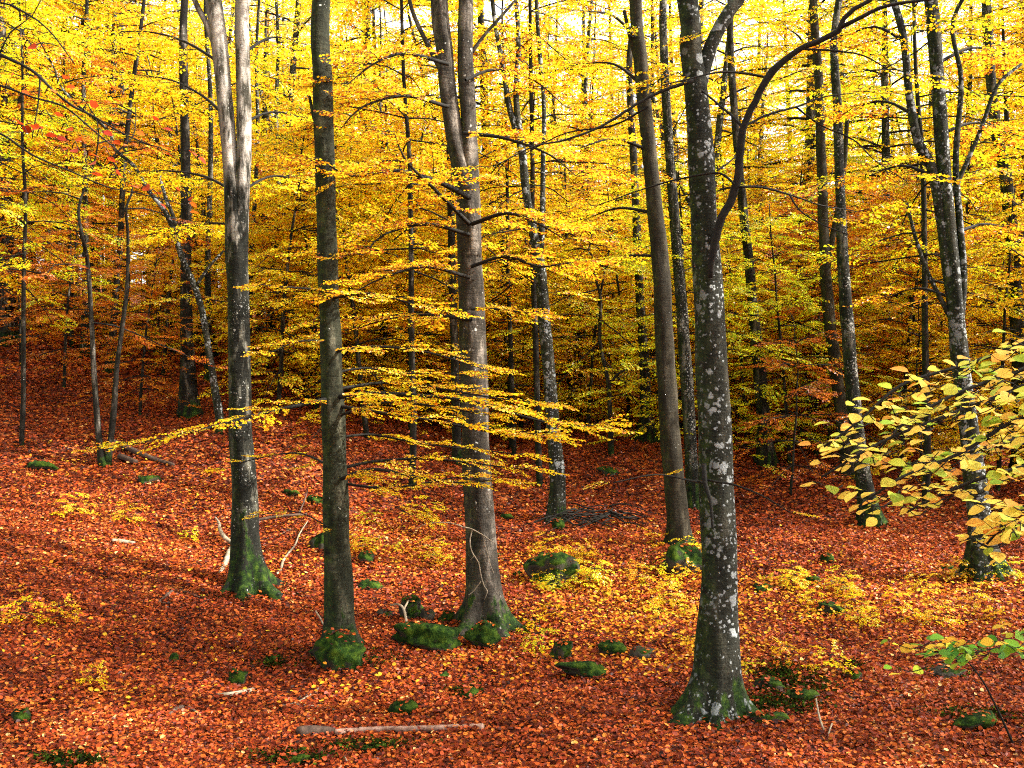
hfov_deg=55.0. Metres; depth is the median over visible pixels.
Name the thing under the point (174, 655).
rock
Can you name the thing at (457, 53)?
beech tree
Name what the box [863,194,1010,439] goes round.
young beech
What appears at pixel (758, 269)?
young beech
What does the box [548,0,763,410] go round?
beech tree
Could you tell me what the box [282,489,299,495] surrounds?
rock
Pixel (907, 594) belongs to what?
beech seedling
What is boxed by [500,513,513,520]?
rock
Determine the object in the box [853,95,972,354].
beech tree
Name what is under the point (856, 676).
rock
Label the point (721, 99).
beech tree
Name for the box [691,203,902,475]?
young beech
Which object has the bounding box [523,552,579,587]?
rock
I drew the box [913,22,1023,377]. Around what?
beech tree
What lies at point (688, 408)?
beech tree
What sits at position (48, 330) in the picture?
young beech
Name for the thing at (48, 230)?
beech tree
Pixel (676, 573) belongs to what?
beech seedling
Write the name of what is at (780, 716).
rock
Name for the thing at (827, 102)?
beech tree
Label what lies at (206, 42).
beech tree
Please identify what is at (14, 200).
young beech
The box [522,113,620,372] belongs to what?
beech tree
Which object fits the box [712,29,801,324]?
beech tree
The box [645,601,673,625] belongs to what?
beech seedling
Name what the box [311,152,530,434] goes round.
young beech
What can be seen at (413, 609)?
rock
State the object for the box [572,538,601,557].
beech seedling
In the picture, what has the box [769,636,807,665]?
beech seedling
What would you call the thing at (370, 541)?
beech seedling
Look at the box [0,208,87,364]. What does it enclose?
young beech
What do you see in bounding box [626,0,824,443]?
beech tree
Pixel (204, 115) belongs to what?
beech tree
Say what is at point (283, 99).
young beech
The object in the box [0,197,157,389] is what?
young beech
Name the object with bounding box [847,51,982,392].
beech tree
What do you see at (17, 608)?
beech seedling
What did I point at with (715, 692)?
beech tree
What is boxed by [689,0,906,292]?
beech tree
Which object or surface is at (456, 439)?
beech tree
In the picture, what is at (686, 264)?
young beech
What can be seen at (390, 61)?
beech tree
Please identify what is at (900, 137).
beech tree
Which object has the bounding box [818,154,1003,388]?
young beech
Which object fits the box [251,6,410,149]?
beech tree
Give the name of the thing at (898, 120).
beech tree
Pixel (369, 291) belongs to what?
young beech
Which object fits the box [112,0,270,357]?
beech tree
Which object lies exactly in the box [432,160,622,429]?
young beech
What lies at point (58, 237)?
young beech
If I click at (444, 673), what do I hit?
rock
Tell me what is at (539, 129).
beech tree
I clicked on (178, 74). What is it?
beech tree
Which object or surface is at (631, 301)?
young beech
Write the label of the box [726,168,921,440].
young beech
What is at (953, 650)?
beech sapling
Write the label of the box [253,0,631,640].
forked beech tree
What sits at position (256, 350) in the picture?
young beech
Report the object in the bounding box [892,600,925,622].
beech seedling
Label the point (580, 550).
beech seedling
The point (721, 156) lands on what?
beech tree
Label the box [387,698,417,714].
rock
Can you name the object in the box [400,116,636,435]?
young beech
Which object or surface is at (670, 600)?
beech seedling
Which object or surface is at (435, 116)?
beech tree
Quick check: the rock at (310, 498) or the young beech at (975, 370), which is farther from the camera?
the young beech at (975, 370)
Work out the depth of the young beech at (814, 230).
36.46 m
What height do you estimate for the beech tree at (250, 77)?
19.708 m
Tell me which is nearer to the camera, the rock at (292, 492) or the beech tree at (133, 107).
the rock at (292, 492)
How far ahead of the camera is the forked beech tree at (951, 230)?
12.97 m
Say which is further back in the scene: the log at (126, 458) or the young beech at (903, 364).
the young beech at (903, 364)
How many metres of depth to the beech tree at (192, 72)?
38.07 m
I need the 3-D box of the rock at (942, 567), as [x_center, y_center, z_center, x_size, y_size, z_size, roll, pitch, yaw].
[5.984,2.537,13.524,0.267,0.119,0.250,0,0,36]
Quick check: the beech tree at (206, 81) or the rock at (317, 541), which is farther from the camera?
the beech tree at (206, 81)
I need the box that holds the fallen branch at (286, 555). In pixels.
[276,521,307,573]
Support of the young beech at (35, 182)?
on the ground
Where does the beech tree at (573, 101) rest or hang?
on the ground
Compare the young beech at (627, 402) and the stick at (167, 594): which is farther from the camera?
the young beech at (627, 402)
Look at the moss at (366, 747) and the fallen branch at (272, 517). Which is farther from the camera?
the fallen branch at (272, 517)
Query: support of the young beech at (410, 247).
on the ground
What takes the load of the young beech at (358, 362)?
on the ground
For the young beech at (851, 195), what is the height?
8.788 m
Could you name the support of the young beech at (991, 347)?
on the ground
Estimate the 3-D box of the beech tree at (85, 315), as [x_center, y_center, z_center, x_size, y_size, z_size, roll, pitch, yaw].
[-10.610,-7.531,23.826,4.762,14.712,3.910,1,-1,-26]
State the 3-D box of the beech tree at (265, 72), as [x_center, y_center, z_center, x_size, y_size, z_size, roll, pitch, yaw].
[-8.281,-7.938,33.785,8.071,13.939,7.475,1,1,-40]
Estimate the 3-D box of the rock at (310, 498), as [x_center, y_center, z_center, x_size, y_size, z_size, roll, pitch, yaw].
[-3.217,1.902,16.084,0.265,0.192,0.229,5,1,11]
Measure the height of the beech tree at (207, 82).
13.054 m
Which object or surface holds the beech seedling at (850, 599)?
on the ground
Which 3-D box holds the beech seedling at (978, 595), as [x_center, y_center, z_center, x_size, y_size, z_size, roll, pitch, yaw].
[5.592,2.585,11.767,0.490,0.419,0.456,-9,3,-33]
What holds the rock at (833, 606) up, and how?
on the ground
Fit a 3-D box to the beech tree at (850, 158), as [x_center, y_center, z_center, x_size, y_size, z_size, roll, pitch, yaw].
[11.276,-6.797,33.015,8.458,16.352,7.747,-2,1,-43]
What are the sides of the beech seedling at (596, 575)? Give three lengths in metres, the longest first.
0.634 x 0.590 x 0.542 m
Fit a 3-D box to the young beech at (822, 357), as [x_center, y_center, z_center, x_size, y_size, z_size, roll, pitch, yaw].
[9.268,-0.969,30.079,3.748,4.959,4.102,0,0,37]
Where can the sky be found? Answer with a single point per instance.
(486, 7)
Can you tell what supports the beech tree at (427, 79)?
on the ground
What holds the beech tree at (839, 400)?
on the ground
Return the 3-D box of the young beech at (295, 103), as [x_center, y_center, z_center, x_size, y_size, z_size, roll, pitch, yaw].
[-4.396,-3.283,22.564,6.871,8.109,5.717,2,-2,-7]
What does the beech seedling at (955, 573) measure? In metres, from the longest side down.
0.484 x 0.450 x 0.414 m
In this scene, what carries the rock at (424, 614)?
on the ground
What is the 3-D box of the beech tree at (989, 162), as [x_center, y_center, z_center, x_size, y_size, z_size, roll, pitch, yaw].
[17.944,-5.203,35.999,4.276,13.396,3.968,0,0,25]
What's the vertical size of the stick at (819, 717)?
0.192 m
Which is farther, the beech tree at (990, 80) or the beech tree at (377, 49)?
the beech tree at (377, 49)
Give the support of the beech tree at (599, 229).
on the ground
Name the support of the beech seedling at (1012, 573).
on the ground
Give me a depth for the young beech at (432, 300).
29.39 m
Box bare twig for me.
[416,522,495,599]
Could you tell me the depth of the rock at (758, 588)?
12.38 m
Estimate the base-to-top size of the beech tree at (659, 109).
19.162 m
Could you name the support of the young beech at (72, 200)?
on the ground
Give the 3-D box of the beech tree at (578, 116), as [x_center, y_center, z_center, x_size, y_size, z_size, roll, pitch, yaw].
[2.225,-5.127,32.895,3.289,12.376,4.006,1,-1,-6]
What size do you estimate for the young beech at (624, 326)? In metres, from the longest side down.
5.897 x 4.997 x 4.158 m
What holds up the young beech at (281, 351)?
on the ground
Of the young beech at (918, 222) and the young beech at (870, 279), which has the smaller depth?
the young beech at (870, 279)
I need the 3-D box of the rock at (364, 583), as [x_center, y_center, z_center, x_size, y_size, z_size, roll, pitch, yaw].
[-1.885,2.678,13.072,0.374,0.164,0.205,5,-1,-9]
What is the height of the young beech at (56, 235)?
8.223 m
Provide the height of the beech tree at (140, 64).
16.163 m
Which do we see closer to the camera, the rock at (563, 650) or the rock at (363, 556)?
the rock at (563, 650)
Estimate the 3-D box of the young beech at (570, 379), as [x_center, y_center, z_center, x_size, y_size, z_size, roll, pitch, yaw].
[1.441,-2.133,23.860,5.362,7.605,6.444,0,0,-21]
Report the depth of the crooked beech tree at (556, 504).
16.94 m
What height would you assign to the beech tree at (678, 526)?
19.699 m
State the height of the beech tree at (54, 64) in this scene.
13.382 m
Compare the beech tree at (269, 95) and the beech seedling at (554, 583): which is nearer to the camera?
the beech seedling at (554, 583)
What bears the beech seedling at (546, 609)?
on the ground
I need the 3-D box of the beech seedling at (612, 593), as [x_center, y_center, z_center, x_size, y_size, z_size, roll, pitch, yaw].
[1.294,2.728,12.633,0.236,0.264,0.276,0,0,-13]
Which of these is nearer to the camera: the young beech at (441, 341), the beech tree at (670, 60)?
the young beech at (441, 341)
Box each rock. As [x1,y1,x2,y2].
[11,707,31,722]
[27,460,58,470]
[51,757,83,767]
[137,475,160,484]
[168,652,178,663]
[226,667,247,684]
[265,653,282,662]
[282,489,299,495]
[282,754,310,764]
[307,494,322,503]
[308,630,365,672]
[309,532,323,550]
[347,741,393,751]
[357,550,374,563]
[358,579,383,590]
[376,609,392,616]
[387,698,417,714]
[391,621,461,652]
[399,594,423,619]
[420,607,435,620]
[438,610,454,623]
[439,671,448,678]
[460,687,478,698]
[464,620,501,648]
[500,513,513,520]
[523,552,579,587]
[550,638,572,660]
[552,517,564,530]
[554,661,606,677]
[596,466,619,476]
[597,639,626,655]
[628,646,654,659]
[662,541,701,575]
[748,712,789,723]
[753,583,772,592]
[754,676,785,691]
[786,688,818,701]
[803,576,819,582]
[818,600,844,615]
[820,552,834,563]
[845,667,861,680]
[929,663,966,678]
[938,564,953,570]
[952,710,996,729]
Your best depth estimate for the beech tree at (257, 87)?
23.54 m
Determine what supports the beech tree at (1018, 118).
on the ground
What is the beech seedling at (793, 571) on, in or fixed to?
on the ground
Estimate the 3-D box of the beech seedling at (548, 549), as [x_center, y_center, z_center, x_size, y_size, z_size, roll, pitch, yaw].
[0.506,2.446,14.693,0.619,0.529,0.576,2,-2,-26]
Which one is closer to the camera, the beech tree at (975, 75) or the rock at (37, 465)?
the rock at (37, 465)
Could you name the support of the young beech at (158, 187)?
on the ground
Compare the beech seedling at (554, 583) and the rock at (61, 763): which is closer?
the rock at (61, 763)
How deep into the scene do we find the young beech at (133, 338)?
19.62 m
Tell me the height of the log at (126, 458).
0.443 m
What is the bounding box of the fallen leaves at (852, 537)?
[0,289,1023,767]
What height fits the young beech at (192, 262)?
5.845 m
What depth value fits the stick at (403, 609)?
11.46 m
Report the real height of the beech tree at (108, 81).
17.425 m
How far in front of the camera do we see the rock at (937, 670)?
9.43 m
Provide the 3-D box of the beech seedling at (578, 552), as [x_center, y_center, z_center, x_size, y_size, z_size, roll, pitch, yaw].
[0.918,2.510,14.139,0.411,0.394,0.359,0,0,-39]
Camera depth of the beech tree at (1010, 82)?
34.95 m
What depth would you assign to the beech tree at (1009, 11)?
26.19 m
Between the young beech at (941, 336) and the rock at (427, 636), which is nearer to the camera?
the rock at (427, 636)
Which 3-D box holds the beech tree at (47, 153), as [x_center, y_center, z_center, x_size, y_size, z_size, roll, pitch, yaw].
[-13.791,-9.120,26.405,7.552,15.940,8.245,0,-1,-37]
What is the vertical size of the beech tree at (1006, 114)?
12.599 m
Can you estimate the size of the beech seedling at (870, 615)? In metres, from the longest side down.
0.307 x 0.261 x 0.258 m
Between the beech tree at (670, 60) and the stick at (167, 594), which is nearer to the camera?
the stick at (167, 594)
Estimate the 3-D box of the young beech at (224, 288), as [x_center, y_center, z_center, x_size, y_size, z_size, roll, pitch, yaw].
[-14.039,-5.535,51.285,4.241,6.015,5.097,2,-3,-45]
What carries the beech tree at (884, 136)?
on the ground
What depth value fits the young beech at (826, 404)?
20.89 m
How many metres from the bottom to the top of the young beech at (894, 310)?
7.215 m
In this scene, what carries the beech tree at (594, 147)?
on the ground
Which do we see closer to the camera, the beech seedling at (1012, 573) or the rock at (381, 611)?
the rock at (381, 611)
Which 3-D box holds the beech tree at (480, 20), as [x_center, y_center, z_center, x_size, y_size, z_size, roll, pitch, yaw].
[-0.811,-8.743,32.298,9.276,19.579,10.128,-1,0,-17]
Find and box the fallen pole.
[334,723,483,735]
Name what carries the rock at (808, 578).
on the ground
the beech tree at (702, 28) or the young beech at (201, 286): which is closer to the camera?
the young beech at (201, 286)
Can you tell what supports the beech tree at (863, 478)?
on the ground
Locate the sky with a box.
[15,0,1021,291]
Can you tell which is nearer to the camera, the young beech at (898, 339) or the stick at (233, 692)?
the stick at (233, 692)
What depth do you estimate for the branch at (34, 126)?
3.73 m
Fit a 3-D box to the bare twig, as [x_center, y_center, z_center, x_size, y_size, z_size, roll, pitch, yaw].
[-0.635,2.007,11.149,0.911,0.886,0.019,0,0,0]
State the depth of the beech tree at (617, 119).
46.35 m
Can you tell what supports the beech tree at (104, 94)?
on the ground
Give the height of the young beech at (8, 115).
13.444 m
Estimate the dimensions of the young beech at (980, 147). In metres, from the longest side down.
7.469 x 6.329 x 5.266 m
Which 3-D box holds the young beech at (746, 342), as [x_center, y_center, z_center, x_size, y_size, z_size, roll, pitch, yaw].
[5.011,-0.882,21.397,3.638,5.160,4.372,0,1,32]
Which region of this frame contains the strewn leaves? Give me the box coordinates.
[14,453,1023,761]
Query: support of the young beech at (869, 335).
on the ground
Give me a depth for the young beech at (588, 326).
36.74 m
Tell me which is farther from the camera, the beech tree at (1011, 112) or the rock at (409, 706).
the beech tree at (1011, 112)
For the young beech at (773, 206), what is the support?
on the ground
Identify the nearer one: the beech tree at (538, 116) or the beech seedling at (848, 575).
the beech seedling at (848, 575)
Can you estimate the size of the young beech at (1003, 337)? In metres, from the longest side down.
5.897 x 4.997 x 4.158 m
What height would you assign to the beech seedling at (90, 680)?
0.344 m
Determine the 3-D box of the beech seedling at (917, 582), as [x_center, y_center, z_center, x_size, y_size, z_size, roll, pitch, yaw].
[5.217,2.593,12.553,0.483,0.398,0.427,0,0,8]
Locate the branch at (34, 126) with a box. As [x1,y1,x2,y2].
[0,0,205,212]
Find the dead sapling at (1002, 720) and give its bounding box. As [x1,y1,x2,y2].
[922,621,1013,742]
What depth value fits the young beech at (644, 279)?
36.68 m
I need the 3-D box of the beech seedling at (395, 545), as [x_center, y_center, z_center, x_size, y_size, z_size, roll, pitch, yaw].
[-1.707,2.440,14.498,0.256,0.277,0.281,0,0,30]
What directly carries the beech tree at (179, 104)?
on the ground
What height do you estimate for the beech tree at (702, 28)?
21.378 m
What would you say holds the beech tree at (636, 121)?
on the ground
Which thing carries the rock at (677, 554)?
on the ground
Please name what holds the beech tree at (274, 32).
on the ground
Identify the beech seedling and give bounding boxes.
[0,595,55,624]
[42,594,83,623]
[50,492,97,516]
[76,660,109,689]
[111,501,147,525]
[177,526,199,542]
[349,531,362,549]
[350,534,378,552]
[356,508,382,524]
[362,536,382,550]
[386,540,402,551]
[403,496,446,528]
[412,536,453,564]
[515,627,559,653]
[523,617,547,632]
[528,531,567,552]
[530,577,550,591]
[531,568,552,583]
[534,600,564,619]
[535,573,563,593]
[554,574,576,589]
[567,544,589,561]
[568,542,591,559]
[570,558,614,589]
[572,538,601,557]
[575,562,603,583]
[580,570,600,585]
[604,588,623,598]
[622,560,656,580]
[639,574,654,585]
[640,562,668,579]
[642,527,667,546]
[643,579,689,610]
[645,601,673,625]
[660,570,690,588]
[670,558,700,578]
[671,531,701,552]
[678,607,693,617]
[678,634,695,648]
[741,659,763,674]
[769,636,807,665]
[775,560,816,589]
[777,566,809,588]
[796,588,825,604]
[797,593,826,612]
[800,639,856,674]
[819,565,864,598]
[826,577,864,596]
[830,593,880,629]
[836,590,866,605]
[863,608,883,622]
[881,585,914,612]
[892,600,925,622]
[904,572,940,592]
[919,598,966,626]
[940,556,974,579]
[954,582,1001,608]
[980,605,1010,625]
[986,554,1023,583]
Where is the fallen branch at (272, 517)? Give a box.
[259,490,307,538]
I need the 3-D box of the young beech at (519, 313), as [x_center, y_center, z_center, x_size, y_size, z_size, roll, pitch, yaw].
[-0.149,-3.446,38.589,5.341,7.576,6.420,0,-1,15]
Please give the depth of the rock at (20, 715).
8.13 m
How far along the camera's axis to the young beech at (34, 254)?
25.35 m
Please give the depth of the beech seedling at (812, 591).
11.80 m
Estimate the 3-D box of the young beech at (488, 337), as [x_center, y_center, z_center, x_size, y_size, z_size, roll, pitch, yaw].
[-0.110,-1.822,22.192,6.246,7.372,5.197,0,-1,21]
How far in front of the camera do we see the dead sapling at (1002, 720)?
7.71 m
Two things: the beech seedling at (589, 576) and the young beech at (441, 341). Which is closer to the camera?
the beech seedling at (589, 576)
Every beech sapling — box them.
[490,224,696,455]
[880,623,1023,674]
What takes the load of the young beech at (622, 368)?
on the ground
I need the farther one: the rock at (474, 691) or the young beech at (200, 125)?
the young beech at (200, 125)
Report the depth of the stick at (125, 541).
13.59 m
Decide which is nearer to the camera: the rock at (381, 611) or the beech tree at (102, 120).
the rock at (381, 611)
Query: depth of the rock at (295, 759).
7.54 m
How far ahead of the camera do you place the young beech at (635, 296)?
42.88 m
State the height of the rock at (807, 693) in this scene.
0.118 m
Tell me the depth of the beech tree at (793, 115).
31.83 m
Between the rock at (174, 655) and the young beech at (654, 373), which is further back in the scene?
the young beech at (654, 373)
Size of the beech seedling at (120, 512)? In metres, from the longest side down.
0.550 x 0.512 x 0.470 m
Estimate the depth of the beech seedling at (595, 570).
13.33 m
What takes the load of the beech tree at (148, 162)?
on the ground
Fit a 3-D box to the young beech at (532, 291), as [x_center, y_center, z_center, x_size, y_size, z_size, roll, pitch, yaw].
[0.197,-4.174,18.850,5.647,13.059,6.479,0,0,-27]
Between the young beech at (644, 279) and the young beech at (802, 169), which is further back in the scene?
the young beech at (644, 279)
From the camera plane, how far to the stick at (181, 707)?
8.51 m
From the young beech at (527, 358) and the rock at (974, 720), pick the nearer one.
the rock at (974, 720)
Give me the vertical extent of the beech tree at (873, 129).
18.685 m
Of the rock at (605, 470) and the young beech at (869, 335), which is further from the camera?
the young beech at (869, 335)
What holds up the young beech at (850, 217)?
on the ground
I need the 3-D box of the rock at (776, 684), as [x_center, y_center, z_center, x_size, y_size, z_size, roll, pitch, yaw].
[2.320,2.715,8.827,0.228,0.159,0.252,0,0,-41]
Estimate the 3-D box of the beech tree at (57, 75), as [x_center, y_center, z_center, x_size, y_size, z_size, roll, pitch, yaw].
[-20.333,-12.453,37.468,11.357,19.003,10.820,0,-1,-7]
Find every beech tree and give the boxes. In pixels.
[0,0,100,144]
[0,0,117,346]
[0,9,93,307]
[0,20,224,433]
[1,0,149,258]
[1,0,176,358]
[6,0,107,246]
[6,0,224,320]
[6,1,101,237]
[7,0,106,230]
[7,0,197,308]
[8,65,35,185]
[9,0,234,334]
[14,1,213,277]
[15,0,72,302]
[22,9,94,289]
[23,0,229,320]
[31,0,214,373]
[34,2,197,238]
[38,0,154,160]
[41,0,351,601]
[48,24,177,267]
[55,1,192,186]
[72,0,660,657]
[74,130,79,295]
[82,0,276,382]
[87,0,285,338]
[96,36,169,199]
[100,0,205,320]
[100,3,206,299]
[101,1,203,322]
[106,4,191,257]
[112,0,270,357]
[121,0,412,357]
[129,0,233,322]
[130,0,339,323]
[133,41,214,313]
[137,22,218,322]
[143,36,234,250]
[147,5,235,211]
[150,3,214,322]
[151,12,269,250]
[156,0,354,370]
[168,0,391,340]
[169,0,281,303]
[176,0,373,418]
[193,6,273,305]
[195,0,375,367]
[198,17,274,160]
[207,1,312,333]
[221,0,314,260]
[228,1,311,323]
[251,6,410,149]
[251,16,309,332]
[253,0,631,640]
[258,0,479,376]
[259,0,483,366]
[286,0,490,343]
[310,0,615,353]
[338,0,435,410]
[353,4,439,330]
[358,0,639,400]
[382,30,491,317]
[384,33,521,365]
[406,0,461,464]
[409,54,454,357]
[414,0,500,303]
[433,0,964,731]
[450,0,688,420]
[475,5,606,356]
[490,0,566,524]
[493,1,639,366]
[500,94,562,389]
[502,18,576,388]
[517,1,660,412]
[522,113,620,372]
[524,0,857,431]
[527,1,686,347]
[533,0,695,544]
[546,71,620,377]
[547,48,622,212]
[547,70,659,309]
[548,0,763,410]
[568,1,766,321]
[570,0,807,325]
[579,42,687,285]
[588,59,665,370]
[588,118,642,393]
[596,77,664,210]
[604,0,768,369]
[618,17,686,398]
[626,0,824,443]
[655,0,876,261]
[658,0,1000,427]
[659,0,698,510]
[673,119,752,207]
[677,9,789,271]
[677,29,866,408]
[684,56,766,410]
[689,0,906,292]
[701,0,1003,401]
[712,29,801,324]
[717,89,792,319]
[727,0,875,467]
[727,0,950,369]
[736,4,900,396]
[739,0,1023,442]
[799,0,1023,584]
[803,67,945,374]
[809,0,855,480]
[829,0,1019,358]
[830,0,890,528]
[830,30,948,391]
[846,19,956,320]
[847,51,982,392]
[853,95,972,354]
[853,129,913,320]
[857,0,1023,337]
[890,1,1017,392]
[895,3,1023,381]
[896,0,1023,379]
[913,0,1023,349]
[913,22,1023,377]
[927,0,1023,365]
[929,1,1023,340]
[946,3,1023,303]
[957,71,1020,411]
[972,35,1021,302]
[973,61,1021,300]
[982,0,1023,467]
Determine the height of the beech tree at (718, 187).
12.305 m
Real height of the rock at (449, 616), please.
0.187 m
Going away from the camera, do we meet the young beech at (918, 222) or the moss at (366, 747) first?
the moss at (366, 747)
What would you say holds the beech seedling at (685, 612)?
on the ground
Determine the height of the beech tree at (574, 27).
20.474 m
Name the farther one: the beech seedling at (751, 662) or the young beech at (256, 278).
the young beech at (256, 278)
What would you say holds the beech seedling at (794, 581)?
on the ground
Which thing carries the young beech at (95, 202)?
on the ground
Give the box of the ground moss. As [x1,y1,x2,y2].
[24,476,1023,766]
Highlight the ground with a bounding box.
[0,275,1023,767]
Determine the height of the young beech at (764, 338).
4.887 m
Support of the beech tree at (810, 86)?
on the ground
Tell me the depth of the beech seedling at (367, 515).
15.63 m
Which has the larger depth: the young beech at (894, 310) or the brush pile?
the young beech at (894, 310)
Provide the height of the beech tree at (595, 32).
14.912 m
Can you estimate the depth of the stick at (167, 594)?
11.82 m
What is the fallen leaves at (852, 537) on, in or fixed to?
on the ground
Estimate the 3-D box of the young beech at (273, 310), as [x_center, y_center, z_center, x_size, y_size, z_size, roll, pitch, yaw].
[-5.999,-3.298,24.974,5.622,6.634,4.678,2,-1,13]
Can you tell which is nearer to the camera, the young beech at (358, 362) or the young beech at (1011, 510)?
the young beech at (1011, 510)
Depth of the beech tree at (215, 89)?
37.10 m
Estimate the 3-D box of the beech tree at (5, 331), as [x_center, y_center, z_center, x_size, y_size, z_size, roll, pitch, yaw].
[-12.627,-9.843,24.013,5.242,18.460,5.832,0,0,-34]
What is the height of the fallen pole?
0.156 m
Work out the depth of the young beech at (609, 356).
26.17 m
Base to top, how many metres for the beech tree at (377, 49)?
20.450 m
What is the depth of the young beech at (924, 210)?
17.80 m
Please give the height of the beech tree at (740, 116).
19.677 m
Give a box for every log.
[114,439,174,465]
[296,725,335,736]
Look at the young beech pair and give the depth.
16.97 m
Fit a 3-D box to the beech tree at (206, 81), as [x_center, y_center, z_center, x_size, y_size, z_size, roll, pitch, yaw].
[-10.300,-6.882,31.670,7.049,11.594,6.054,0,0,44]
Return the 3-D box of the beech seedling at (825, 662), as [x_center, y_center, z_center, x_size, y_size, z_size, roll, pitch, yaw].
[2.974,2.645,9.193,0.417,0.459,0.476,0,0,-18]
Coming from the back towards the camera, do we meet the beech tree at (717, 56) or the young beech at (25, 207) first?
the beech tree at (717, 56)
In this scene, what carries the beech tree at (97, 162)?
on the ground
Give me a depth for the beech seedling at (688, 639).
10.08 m
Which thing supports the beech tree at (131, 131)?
on the ground
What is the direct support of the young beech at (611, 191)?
on the ground
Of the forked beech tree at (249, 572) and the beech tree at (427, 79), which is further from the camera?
the beech tree at (427, 79)
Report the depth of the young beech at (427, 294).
21.57 m
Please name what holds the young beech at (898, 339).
on the ground
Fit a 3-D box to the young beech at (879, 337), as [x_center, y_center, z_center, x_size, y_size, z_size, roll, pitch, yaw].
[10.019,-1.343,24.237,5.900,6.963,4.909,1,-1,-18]
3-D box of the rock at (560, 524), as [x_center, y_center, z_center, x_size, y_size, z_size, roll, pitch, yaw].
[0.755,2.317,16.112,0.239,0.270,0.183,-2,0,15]
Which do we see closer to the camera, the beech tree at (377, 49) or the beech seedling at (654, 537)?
the beech seedling at (654, 537)
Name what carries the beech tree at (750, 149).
on the ground
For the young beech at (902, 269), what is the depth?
22.60 m
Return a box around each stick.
[112,539,134,543]
[158,589,199,607]
[168,705,196,716]
[217,687,254,696]
[274,687,334,709]
[390,600,408,621]
[815,698,832,736]
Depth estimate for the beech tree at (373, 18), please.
32.53 m
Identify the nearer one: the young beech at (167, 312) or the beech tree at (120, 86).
the young beech at (167, 312)
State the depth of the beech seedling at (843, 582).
12.21 m
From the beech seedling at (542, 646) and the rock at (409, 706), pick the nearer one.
the rock at (409, 706)
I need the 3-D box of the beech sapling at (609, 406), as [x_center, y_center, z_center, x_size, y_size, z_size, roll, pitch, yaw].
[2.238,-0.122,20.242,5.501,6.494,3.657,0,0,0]
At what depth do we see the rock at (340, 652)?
9.82 m
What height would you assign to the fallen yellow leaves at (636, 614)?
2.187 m
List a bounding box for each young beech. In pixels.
[0,0,123,297]
[0,0,156,446]
[0,6,74,220]
[0,40,204,356]
[0,187,60,331]
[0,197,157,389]
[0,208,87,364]
[11,111,101,319]
[12,129,163,346]
[13,138,103,286]
[13,149,102,292]
[13,220,80,337]
[54,67,303,370]
[57,228,225,415]
[61,152,269,374]
[74,105,256,353]
[94,201,223,355]
[94,215,194,341]
[105,141,270,350]
[124,165,260,343]
[133,118,407,420]
[150,121,364,368]
[151,68,455,400]
[188,88,500,449]
[193,56,379,354]
[193,124,432,412]
[194,221,298,356]
[195,140,388,373]
[211,92,447,364]
[217,258,256,318]
[218,204,297,321]
[250,0,599,489]
[261,142,444,410]
[268,64,530,418]
[269,100,563,429]
[279,149,442,383]
[300,167,447,400]
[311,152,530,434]
[364,217,503,403]
[367,0,687,486]
[369,221,521,416]
[370,210,498,383]
[379,0,623,455]
[380,238,502,414]
[383,141,652,449]
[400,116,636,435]
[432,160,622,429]
[442,109,691,422]
[447,216,565,371]
[485,134,694,432]
[487,184,693,434]
[491,307,575,410]
[512,174,646,382]
[514,186,693,410]
[518,173,697,436]
[552,249,637,382]
[555,272,675,428]
[563,219,692,384]
[574,144,813,477]
[576,187,731,387]
[588,276,679,419]
[607,212,674,373]
[612,250,779,438]
[622,291,733,416]
[635,210,812,428]
[644,216,831,433]
[647,225,826,463]
[674,198,870,440]
[675,190,792,389]
[677,148,921,438]
[679,277,793,422]
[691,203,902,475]
[721,227,834,411]
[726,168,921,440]
[729,184,921,455]
[729,259,825,434]
[731,164,878,375]
[733,225,913,444]
[733,306,894,496]
[744,0,1023,509]
[748,273,933,460]
[772,271,877,412]
[776,147,1001,408]
[788,275,947,450]
[791,267,922,448]
[792,176,1023,466]
[798,329,1023,564]
[809,124,1023,461]
[812,194,1008,453]
[813,221,936,391]
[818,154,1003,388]
[823,264,1023,484]
[829,162,1009,461]
[856,309,943,420]
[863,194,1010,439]
[867,216,1023,460]
[873,185,1023,490]
[890,210,1023,452]
[896,238,1004,415]
[917,294,1008,461]
[972,330,1008,356]
[977,331,1023,483]
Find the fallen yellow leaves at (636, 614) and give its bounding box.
[0,424,1023,722]
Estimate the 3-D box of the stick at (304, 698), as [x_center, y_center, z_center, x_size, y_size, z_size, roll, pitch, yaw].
[-1.843,2.903,9.180,0.646,0.080,0.823,0,0,0]
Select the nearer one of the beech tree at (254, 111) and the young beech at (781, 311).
the young beech at (781, 311)
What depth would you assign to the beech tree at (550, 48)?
58.38 m
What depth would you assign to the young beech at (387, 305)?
26.16 m
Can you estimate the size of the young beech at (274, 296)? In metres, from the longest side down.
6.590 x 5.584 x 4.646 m
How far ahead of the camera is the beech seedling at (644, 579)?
13.01 m
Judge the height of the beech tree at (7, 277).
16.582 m
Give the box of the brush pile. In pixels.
[517,502,665,538]
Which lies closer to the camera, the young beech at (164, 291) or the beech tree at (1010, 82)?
the young beech at (164, 291)
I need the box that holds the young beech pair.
[0,91,227,467]
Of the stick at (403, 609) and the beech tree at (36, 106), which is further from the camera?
the beech tree at (36, 106)
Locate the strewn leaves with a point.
(466, 689)
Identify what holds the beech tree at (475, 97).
on the ground
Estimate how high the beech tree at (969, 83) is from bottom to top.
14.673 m
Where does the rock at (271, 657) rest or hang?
on the ground
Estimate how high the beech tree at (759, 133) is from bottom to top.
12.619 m
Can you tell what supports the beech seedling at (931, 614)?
on the ground
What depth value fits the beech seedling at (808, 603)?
11.57 m
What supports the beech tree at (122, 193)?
on the ground
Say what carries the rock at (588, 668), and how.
on the ground
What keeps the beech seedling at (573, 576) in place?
on the ground
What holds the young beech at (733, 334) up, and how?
on the ground
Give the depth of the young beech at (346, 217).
25.96 m

